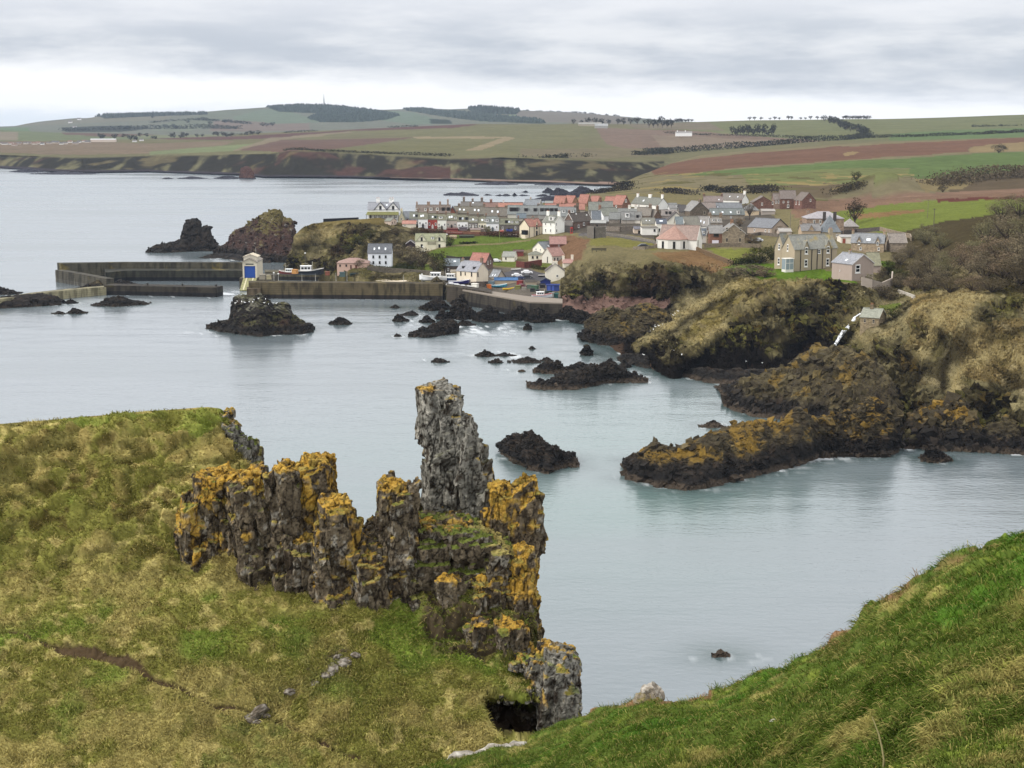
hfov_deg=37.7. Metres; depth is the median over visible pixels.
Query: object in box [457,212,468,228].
house
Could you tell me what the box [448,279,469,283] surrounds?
fishing boat
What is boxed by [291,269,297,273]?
fishing crate
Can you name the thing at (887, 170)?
hillside terrain
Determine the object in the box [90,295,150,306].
sea rock
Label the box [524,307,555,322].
sea rock
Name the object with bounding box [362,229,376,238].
bare bush
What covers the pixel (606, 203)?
house
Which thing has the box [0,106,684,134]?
hills
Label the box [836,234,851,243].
garage
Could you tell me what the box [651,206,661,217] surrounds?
house
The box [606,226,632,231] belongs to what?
garden wall
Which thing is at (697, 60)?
sky
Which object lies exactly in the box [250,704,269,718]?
stone
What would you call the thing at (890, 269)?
bare bush
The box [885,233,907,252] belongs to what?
house
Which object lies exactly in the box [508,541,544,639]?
rock pinnacle
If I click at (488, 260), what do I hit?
house
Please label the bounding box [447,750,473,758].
stone
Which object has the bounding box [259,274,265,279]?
fishing crate
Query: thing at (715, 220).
house
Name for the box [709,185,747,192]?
hedge
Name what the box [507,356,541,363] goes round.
sea rock
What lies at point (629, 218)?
house
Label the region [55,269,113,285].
harbour wall
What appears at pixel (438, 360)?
sea rock
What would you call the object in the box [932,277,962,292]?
bare bush
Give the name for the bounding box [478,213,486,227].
house
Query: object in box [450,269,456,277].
shed
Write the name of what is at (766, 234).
garden wall
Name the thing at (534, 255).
house
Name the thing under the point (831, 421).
rubble
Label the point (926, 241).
bare bush
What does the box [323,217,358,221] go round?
fence
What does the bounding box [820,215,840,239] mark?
house
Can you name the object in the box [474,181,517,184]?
sea rock
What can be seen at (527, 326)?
sea rock
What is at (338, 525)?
rock pinnacle
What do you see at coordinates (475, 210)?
house
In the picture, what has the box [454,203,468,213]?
house
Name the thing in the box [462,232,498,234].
garden wall
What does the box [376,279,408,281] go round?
landing
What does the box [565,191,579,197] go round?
sea rock
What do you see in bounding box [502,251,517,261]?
house
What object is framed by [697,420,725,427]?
sea rock
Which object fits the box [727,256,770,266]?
hedge
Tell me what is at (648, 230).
house
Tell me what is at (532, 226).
house
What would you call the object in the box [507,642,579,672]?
rock pinnacle
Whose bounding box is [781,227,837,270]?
house
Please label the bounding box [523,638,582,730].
rock pinnacle
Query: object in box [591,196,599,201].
house
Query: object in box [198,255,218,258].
sea rock
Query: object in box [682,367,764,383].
sea rock
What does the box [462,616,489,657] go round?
rock pinnacle
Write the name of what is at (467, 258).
garden wall
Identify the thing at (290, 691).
stone
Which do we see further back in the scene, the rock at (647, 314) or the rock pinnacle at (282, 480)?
the rock at (647, 314)
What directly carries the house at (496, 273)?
on the headland terrain at (955, 218)
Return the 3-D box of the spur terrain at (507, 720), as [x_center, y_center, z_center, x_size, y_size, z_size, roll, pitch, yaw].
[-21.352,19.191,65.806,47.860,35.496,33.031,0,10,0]
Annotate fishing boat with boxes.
[279,268,293,274]
[294,264,323,274]
[419,272,446,280]
[446,271,456,280]
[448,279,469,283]
[491,284,506,286]
[532,290,551,297]
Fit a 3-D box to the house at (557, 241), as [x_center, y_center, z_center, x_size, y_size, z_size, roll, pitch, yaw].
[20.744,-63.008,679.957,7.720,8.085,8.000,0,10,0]
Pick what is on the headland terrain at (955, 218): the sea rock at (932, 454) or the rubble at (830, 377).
the rubble at (830, 377)
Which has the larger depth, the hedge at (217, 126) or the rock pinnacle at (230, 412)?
the hedge at (217, 126)
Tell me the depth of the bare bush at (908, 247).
562.14 m
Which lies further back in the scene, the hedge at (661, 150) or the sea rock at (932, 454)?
the hedge at (661, 150)
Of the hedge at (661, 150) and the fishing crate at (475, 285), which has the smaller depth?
the fishing crate at (475, 285)
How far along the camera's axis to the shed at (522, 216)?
783.40 m
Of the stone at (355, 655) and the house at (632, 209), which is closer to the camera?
the stone at (355, 655)
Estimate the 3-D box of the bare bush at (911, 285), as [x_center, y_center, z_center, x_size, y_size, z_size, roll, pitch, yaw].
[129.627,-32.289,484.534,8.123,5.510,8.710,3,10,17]
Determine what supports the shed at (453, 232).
on the headland terrain at (955, 218)
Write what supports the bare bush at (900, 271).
on the headland terrain at (955, 218)
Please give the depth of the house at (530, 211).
795.10 m
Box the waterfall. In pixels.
[834,313,860,344]
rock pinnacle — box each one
[173,461,238,572]
[220,407,241,426]
[221,418,268,472]
[226,461,271,590]
[262,458,304,592]
[279,514,374,594]
[295,451,338,532]
[308,492,363,609]
[351,532,390,611]
[367,470,421,603]
[407,506,514,611]
[414,377,464,513]
[434,572,473,612]
[453,411,494,517]
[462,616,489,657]
[470,573,509,616]
[479,507,497,531]
[487,472,548,568]
[490,704,536,725]
[493,613,530,659]
[496,682,540,705]
[503,586,538,627]
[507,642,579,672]
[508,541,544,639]
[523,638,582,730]
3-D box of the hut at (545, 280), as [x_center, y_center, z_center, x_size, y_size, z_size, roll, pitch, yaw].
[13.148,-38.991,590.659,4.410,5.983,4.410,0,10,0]
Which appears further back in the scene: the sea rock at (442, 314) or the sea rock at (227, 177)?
the sea rock at (227, 177)
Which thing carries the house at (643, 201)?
on the headland terrain at (955, 218)
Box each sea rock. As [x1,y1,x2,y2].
[0,286,22,294]
[0,292,64,308]
[9,168,45,172]
[31,171,97,174]
[51,311,65,314]
[63,299,78,303]
[66,307,87,313]
[77,280,103,287]
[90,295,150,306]
[114,279,136,283]
[146,218,218,252]
[177,176,206,178]
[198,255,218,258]
[205,294,314,336]
[208,253,270,262]
[213,175,239,178]
[213,209,295,262]
[239,166,255,178]
[328,317,351,324]
[392,314,409,321]
[399,310,418,315]
[408,319,459,337]
[418,297,449,310]
[418,315,435,322]
[431,358,449,362]
[434,309,452,319]
[443,192,478,195]
[449,294,467,304]
[449,301,475,319]
[458,320,475,325]
[472,304,505,322]
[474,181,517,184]
[474,349,495,356]
[488,358,502,363]
[496,352,516,356]
[497,429,578,473]
[504,305,529,320]
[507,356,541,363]
[523,323,531,330]
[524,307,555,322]
[526,364,603,390]
[532,360,570,373]
[534,183,580,185]
[535,195,553,200]
[540,357,553,361]
[542,187,553,192]
[549,188,570,195]
[553,305,575,319]
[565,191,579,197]
[566,361,588,370]
[568,309,590,323]
[571,186,590,193]
[579,344,593,355]
[580,308,648,345]
[598,363,647,383]
[617,353,650,368]
[621,359,631,367]
[622,407,823,490]
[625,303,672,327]
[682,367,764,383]
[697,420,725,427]
[711,649,730,657]
[714,345,902,428]
[817,409,860,458]
[847,396,900,457]
[903,398,984,451]
[918,444,952,462]
[977,414,1023,455]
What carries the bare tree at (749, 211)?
on the headland terrain at (955, 218)
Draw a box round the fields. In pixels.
[0,115,1023,185]
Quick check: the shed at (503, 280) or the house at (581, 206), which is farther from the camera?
the house at (581, 206)
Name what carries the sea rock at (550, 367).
in the sea water
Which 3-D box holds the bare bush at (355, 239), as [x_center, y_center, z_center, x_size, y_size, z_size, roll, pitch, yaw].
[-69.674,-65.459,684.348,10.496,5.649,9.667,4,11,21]
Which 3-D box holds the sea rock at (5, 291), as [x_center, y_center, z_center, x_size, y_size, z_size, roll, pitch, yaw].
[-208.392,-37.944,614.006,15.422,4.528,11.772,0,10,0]
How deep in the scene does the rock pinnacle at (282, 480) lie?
58.29 m
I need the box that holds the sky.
[0,0,1023,125]
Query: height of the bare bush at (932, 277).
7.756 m
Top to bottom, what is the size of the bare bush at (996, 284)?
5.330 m
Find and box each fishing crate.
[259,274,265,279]
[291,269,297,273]
[471,283,478,287]
[478,281,484,286]
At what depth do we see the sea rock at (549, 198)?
1320.44 m
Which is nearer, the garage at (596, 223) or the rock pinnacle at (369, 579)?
the rock pinnacle at (369, 579)
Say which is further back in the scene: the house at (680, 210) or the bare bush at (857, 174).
the bare bush at (857, 174)
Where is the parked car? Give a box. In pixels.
[521,270,532,273]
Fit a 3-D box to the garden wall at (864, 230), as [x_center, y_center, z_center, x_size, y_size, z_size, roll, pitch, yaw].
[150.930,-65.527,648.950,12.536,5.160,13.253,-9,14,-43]
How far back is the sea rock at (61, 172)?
1973.66 m
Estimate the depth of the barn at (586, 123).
3203.10 m
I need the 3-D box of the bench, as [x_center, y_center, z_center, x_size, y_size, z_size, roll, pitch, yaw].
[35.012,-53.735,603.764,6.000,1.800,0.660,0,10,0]
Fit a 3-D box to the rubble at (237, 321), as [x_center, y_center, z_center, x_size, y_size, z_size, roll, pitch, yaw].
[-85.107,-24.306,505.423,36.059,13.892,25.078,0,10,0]
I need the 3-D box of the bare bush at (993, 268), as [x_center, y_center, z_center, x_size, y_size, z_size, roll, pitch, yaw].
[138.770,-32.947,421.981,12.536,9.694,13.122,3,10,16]
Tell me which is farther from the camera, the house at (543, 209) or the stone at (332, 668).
the house at (543, 209)
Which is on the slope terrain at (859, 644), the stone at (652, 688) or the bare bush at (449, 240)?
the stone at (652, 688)
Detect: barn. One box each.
[578,122,601,125]
[595,124,607,127]
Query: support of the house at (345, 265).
on the headland terrain at (955, 218)
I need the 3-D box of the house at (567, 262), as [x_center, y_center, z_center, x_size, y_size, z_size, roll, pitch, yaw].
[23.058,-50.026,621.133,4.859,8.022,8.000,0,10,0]
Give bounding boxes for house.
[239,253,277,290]
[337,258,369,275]
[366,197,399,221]
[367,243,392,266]
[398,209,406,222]
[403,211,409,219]
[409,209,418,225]
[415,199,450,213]
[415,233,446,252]
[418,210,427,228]
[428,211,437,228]
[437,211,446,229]
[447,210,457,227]
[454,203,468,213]
[456,257,488,281]
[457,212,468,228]
[461,196,484,205]
[468,213,478,228]
[469,202,484,215]
[469,252,493,268]
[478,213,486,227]
[483,199,498,206]
[484,204,507,217]
[486,214,499,230]
[489,269,505,278]
[498,203,522,206]
[499,215,518,230]
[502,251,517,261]
[507,205,519,217]
[519,216,542,238]
[520,204,539,218]
[523,198,542,204]
[528,251,541,260]
[533,241,549,252]
[538,203,558,218]
[541,247,564,262]
[542,210,564,233]
[545,202,584,211]
[545,260,564,281]
[549,236,566,246]
[553,195,567,202]
[558,204,576,218]
[562,253,572,267]
[564,220,572,231]
[566,195,578,202]
[578,194,591,206]
[588,202,597,214]
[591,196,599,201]
[591,210,601,219]
[598,197,612,208]
[598,204,617,221]
[605,196,614,200]
[608,212,620,223]
[613,195,630,207]
[617,208,627,211]
[621,211,634,223]
[628,204,636,210]
[631,193,667,208]
[633,226,639,233]
[634,211,642,223]
[637,203,651,216]
[640,217,654,225]
[640,226,657,234]
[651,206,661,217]
[655,218,666,234]
[660,210,676,217]
[667,211,679,223]
[668,204,679,211]
[674,216,683,224]
[675,130,691,135]
[677,205,685,215]
[683,216,700,224]
[684,199,708,215]
[698,216,710,227]
[701,202,715,208]
[701,228,706,242]
[702,193,722,201]
[706,225,707,242]
[707,225,722,242]
[708,208,744,219]
[708,212,721,224]
[716,199,741,207]
[722,219,745,242]
[723,191,748,203]
[744,203,759,215]
[747,217,788,232]
[750,195,773,208]
[771,193,779,208]
[774,232,787,268]
[779,190,795,208]
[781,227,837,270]
[794,192,815,208]
[798,219,820,233]
[802,209,844,233]
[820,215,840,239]
[831,249,874,280]
[844,219,858,229]
[850,229,885,252]
[859,303,886,334]
[865,252,881,272]
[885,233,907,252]
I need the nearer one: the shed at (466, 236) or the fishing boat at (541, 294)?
the fishing boat at (541, 294)
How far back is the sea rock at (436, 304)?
560.48 m
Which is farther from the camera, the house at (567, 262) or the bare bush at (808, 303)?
the house at (567, 262)
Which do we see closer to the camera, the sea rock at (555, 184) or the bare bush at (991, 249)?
the bare bush at (991, 249)
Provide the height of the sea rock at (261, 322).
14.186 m
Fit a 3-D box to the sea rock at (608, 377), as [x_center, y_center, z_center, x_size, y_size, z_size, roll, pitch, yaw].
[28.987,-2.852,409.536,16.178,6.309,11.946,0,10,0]
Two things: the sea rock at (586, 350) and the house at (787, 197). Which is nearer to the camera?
the sea rock at (586, 350)
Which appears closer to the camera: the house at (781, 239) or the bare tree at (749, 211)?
the house at (781, 239)
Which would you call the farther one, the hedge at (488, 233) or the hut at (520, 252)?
the hedge at (488, 233)
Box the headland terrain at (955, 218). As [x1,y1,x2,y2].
[288,192,1023,448]
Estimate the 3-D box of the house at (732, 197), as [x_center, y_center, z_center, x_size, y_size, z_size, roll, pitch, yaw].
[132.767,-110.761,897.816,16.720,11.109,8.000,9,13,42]
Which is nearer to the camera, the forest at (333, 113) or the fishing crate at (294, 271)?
the fishing crate at (294, 271)
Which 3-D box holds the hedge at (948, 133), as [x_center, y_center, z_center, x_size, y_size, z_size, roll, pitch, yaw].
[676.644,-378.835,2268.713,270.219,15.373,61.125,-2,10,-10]
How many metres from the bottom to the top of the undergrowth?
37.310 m
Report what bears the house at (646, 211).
on the headland terrain at (955, 218)
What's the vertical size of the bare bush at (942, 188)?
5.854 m
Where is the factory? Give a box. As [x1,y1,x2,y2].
[90,139,116,141]
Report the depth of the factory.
2645.77 m
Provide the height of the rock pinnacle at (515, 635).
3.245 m
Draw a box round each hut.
[384,217,396,224]
[513,249,523,256]
[540,277,550,283]
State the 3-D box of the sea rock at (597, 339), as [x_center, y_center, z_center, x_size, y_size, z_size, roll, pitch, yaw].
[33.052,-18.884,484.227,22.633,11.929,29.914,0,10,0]
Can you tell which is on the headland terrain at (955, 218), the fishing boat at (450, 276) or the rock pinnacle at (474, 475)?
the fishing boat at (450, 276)
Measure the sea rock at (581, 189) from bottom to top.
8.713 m
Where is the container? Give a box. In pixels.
[546,284,559,290]
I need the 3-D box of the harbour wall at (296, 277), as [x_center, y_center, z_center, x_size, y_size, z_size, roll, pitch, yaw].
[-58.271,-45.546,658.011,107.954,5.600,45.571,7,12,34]
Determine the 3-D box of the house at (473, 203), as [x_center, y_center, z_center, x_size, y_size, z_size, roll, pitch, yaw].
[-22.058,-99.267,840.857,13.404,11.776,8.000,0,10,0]
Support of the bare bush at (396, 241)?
on the headland terrain at (955, 218)
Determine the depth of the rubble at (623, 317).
477.80 m
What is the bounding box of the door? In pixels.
[244,266,254,277]
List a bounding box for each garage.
[590,220,606,226]
[760,209,774,214]
[777,228,791,234]
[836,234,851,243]
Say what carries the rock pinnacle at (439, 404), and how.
on the spur terrain at (507, 720)
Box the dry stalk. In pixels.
[872,717,884,767]
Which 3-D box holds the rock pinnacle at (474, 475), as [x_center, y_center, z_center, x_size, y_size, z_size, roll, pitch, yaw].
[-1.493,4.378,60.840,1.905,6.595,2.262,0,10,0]
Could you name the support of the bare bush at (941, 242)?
on the headland terrain at (955, 218)
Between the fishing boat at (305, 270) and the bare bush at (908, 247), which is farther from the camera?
the fishing boat at (305, 270)
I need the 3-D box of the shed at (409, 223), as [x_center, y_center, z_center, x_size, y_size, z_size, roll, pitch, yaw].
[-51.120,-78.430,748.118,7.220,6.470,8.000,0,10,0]
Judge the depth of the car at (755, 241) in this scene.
615.77 m
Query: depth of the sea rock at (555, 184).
1638.34 m
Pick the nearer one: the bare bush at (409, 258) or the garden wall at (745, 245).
the garden wall at (745, 245)
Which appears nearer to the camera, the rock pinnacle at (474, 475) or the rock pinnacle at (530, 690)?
the rock pinnacle at (530, 690)
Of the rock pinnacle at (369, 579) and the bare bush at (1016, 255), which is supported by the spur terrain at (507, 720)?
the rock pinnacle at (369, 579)
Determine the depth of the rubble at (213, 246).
812.83 m
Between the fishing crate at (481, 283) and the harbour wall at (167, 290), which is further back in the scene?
the harbour wall at (167, 290)
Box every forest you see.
[95,110,207,117]
[266,103,399,121]
[403,106,545,122]
[467,104,519,113]
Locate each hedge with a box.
[58,123,242,130]
[149,118,251,123]
[224,125,417,135]
[280,147,453,156]
[360,265,421,270]
[416,229,521,236]
[459,241,478,243]
[522,150,650,157]
[527,263,546,269]
[584,186,638,193]
[608,180,638,187]
[640,131,875,154]
[653,187,699,194]
[666,131,817,138]
[699,184,718,191]
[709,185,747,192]
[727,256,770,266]
[737,183,791,193]
[820,180,867,194]
[868,129,1023,137]
[911,164,1023,186]
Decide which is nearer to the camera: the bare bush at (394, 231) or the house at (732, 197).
the bare bush at (394, 231)
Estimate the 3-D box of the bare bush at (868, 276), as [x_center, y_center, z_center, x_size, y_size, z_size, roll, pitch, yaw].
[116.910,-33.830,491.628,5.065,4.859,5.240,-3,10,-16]
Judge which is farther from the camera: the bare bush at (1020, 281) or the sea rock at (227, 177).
the sea rock at (227, 177)
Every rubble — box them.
[145,218,221,252]
[209,293,312,334]
[212,209,297,262]
[495,431,579,470]
[526,363,600,386]
[577,305,650,344]
[599,361,647,382]
[620,408,825,488]
[717,342,904,431]
[816,408,861,455]
[848,397,904,457]
[900,391,984,451]
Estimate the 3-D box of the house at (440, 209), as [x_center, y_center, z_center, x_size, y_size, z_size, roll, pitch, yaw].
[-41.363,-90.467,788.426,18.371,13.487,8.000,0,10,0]
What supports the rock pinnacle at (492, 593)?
on the spur terrain at (507, 720)
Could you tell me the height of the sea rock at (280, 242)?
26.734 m
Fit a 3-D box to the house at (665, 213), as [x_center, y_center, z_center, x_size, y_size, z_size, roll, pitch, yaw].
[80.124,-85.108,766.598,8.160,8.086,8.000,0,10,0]
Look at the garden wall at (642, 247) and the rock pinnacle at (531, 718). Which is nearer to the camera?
the rock pinnacle at (531, 718)
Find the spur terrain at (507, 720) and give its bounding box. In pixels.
[0,407,548,767]
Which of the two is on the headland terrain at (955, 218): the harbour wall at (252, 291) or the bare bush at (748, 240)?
the bare bush at (748, 240)
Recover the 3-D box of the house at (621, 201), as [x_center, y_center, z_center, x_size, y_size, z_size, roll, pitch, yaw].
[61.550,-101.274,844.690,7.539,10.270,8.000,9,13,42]
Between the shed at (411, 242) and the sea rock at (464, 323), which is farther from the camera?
the shed at (411, 242)
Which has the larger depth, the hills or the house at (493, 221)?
the hills
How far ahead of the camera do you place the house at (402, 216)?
756.34 m
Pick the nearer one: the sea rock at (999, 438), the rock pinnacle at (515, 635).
the rock pinnacle at (515, 635)
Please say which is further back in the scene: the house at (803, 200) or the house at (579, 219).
the house at (803, 200)
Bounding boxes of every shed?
[402,220,416,227]
[406,239,414,248]
[443,258,460,272]
[446,231,461,233]
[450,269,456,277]
[459,235,473,237]
[470,228,480,231]
[494,277,517,284]
[516,213,525,220]
[525,280,536,284]
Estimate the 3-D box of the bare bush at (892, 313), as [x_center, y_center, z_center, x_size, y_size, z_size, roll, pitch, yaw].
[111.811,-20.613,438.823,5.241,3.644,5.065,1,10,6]
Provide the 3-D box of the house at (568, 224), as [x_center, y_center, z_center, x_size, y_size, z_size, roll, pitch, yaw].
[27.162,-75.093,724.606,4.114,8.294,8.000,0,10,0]
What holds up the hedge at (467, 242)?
on the headland terrain at (955, 218)
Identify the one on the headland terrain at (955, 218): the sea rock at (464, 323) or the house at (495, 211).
the house at (495, 211)
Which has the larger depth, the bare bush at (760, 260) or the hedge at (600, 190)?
the hedge at (600, 190)
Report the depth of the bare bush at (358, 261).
650.16 m
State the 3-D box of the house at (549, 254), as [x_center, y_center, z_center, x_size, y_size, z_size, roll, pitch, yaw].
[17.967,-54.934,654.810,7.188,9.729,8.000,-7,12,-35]
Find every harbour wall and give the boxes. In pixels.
[0,286,105,302]
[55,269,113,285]
[57,262,242,276]
[104,284,222,296]
[105,268,242,280]
[247,287,260,295]
[248,281,442,299]
[265,270,319,280]
[424,276,445,299]
[446,283,491,301]
[463,291,561,317]
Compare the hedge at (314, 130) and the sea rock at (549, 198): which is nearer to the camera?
the sea rock at (549, 198)
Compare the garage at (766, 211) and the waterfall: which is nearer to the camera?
the waterfall
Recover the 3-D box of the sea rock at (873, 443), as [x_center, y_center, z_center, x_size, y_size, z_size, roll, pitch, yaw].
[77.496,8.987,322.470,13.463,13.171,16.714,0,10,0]
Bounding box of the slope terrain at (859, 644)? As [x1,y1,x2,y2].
[432,532,1023,767]
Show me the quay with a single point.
(531, 299)
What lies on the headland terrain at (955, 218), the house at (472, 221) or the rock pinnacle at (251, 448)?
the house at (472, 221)
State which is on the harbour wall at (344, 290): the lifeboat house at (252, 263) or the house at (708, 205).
the lifeboat house at (252, 263)
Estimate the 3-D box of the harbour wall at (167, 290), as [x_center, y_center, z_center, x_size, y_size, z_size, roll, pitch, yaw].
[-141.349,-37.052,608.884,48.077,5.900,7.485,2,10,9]
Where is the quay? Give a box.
[463,290,562,303]
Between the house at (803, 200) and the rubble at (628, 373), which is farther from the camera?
the house at (803, 200)
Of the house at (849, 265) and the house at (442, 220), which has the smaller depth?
the house at (849, 265)
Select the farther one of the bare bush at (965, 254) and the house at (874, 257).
the house at (874, 257)
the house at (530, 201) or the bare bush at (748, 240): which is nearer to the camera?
the bare bush at (748, 240)
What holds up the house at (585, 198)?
on the headland terrain at (955, 218)
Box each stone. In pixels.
[244,713,258,723]
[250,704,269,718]
[262,713,270,717]
[283,688,295,695]
[320,670,330,678]
[326,662,337,675]
[332,654,342,660]
[337,657,351,667]
[350,652,360,657]
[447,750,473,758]
[479,743,503,750]
[509,740,525,745]
[633,692,648,703]
[640,681,664,700]
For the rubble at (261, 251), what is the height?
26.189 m
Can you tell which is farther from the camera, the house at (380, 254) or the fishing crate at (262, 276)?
the house at (380, 254)
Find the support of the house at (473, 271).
on the headland terrain at (955, 218)
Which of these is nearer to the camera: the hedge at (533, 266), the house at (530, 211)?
the hedge at (533, 266)
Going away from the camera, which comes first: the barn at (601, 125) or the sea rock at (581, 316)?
the sea rock at (581, 316)
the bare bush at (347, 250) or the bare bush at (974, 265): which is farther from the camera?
the bare bush at (347, 250)
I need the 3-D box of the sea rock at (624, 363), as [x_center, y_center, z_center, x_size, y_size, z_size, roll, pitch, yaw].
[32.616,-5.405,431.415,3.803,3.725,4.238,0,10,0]
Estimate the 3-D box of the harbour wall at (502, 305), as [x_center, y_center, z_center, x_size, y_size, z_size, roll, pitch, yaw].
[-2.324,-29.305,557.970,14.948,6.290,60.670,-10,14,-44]
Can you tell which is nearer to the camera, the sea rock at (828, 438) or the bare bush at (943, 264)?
the sea rock at (828, 438)
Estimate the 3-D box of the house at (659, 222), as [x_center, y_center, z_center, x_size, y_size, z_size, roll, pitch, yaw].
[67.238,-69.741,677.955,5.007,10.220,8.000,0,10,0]
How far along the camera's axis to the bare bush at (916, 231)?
615.65 m
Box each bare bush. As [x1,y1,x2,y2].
[340,244,355,253]
[347,234,367,244]
[353,259,364,266]
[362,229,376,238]
[389,226,402,234]
[389,237,405,248]
[392,244,409,257]
[402,251,417,264]
[405,245,424,258]
[409,226,419,234]
[413,247,430,267]
[428,249,452,270]
[428,257,439,270]
[446,235,454,245]
[584,281,604,291]
[665,266,683,274]
[723,265,745,276]
[734,262,768,275]
[735,217,743,225]
[743,244,774,263]
[744,234,756,242]
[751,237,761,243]
[756,267,776,277]
[763,245,774,259]
[795,297,814,309]
[850,171,861,179]
[860,274,875,281]
[872,284,891,296]
[878,267,887,277]
[879,288,901,299]
[881,260,895,273]
[886,307,900,317]
[889,249,910,263]
[890,268,909,278]
[891,273,911,287]
[900,242,920,257]
[902,276,922,289]
[906,255,928,277]
[910,276,936,290]
[912,229,924,239]
[914,229,934,244]
[914,248,943,275]
[917,224,927,232]
[922,265,955,286]
[928,224,940,235]
[930,232,953,249]
[931,251,958,278]
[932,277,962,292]
[937,186,947,191]
[945,242,972,265]
[951,245,990,273]
[954,275,990,290]
[961,251,1006,279]
[965,238,1001,257]
[970,218,1004,240]
[971,276,1010,292]
[976,233,1014,258]
[983,251,1023,278]
[984,196,1017,219]
[990,214,1023,238]
[991,143,1007,152]
[993,232,1023,259]
[998,256,1023,284]
[999,193,1023,217]
[1004,215,1023,237]
[1008,243,1023,269]
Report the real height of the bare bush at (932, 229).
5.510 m
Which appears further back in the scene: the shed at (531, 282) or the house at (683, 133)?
the house at (683, 133)
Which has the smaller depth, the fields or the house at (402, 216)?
the house at (402, 216)
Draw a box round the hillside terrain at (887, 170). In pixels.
[577,138,1023,200]
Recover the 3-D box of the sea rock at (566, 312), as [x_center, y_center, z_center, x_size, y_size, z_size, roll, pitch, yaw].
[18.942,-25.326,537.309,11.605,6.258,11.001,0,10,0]
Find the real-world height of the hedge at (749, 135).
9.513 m
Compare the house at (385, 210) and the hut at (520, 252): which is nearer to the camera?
the hut at (520, 252)
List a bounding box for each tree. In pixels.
[742,201,756,219]
[754,124,760,134]
[844,197,867,222]
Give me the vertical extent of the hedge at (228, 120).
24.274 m
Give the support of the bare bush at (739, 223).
on the headland terrain at (955, 218)
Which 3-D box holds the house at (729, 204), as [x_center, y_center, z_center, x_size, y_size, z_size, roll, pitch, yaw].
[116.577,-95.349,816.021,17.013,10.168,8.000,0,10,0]
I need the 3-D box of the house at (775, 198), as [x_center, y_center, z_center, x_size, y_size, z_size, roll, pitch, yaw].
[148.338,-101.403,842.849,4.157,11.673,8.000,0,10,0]
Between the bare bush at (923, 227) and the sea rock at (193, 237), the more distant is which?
the sea rock at (193, 237)
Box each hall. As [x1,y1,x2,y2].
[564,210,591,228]
[654,224,702,249]
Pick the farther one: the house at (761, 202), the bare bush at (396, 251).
the house at (761, 202)
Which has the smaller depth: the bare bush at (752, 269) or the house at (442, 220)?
the bare bush at (752, 269)
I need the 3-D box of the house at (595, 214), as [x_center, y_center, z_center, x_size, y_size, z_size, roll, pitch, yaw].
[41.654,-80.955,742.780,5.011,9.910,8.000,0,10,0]
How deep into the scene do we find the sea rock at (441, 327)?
495.62 m
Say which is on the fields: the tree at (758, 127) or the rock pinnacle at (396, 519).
the tree at (758, 127)
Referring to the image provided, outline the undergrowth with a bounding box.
[287,222,1023,435]
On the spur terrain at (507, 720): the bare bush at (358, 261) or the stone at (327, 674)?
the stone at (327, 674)
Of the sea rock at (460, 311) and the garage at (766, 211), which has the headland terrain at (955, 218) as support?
the garage at (766, 211)
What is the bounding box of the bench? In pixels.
[591,248,605,251]
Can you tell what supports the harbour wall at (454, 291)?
in the sea water
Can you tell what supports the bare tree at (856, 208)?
on the headland terrain at (955, 218)
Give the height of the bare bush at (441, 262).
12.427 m
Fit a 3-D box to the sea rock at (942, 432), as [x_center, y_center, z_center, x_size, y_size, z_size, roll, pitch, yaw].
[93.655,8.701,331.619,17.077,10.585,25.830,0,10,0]
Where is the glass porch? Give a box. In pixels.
[781,258,793,271]
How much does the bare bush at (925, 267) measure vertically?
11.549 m
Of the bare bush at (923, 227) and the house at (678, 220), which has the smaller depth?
the bare bush at (923, 227)
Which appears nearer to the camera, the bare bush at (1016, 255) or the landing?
the bare bush at (1016, 255)
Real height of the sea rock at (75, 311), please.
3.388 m
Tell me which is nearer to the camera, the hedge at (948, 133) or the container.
the container
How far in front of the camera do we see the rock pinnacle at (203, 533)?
59.89 m
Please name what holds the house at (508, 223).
on the headland terrain at (955, 218)
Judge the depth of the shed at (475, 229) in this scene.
736.35 m
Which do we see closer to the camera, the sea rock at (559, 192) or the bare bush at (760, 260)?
the bare bush at (760, 260)
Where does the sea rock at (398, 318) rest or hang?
in the sea water
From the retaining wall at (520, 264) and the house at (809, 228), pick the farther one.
the retaining wall at (520, 264)
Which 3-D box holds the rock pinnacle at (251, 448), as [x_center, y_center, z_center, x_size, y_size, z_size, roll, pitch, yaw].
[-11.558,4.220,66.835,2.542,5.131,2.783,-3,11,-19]
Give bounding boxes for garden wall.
[430,230,462,232]
[446,255,470,259]
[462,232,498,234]
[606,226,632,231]
[606,233,655,242]
[633,245,655,249]
[696,247,732,263]
[704,243,760,247]
[746,232,778,237]
[841,227,879,233]
[880,227,911,240]
[898,290,914,298]
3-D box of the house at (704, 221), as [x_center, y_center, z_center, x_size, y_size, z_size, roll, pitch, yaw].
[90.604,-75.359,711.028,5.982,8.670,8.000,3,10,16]
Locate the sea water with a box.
[0,169,1023,715]
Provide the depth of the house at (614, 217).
742.21 m
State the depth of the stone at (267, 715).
53.86 m
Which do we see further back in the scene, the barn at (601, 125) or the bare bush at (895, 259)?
the barn at (601, 125)
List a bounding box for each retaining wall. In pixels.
[367,266,445,275]
[516,260,541,267]
[587,226,605,238]
[861,271,892,290]
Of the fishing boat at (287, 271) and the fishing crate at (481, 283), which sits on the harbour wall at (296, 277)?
the fishing boat at (287, 271)

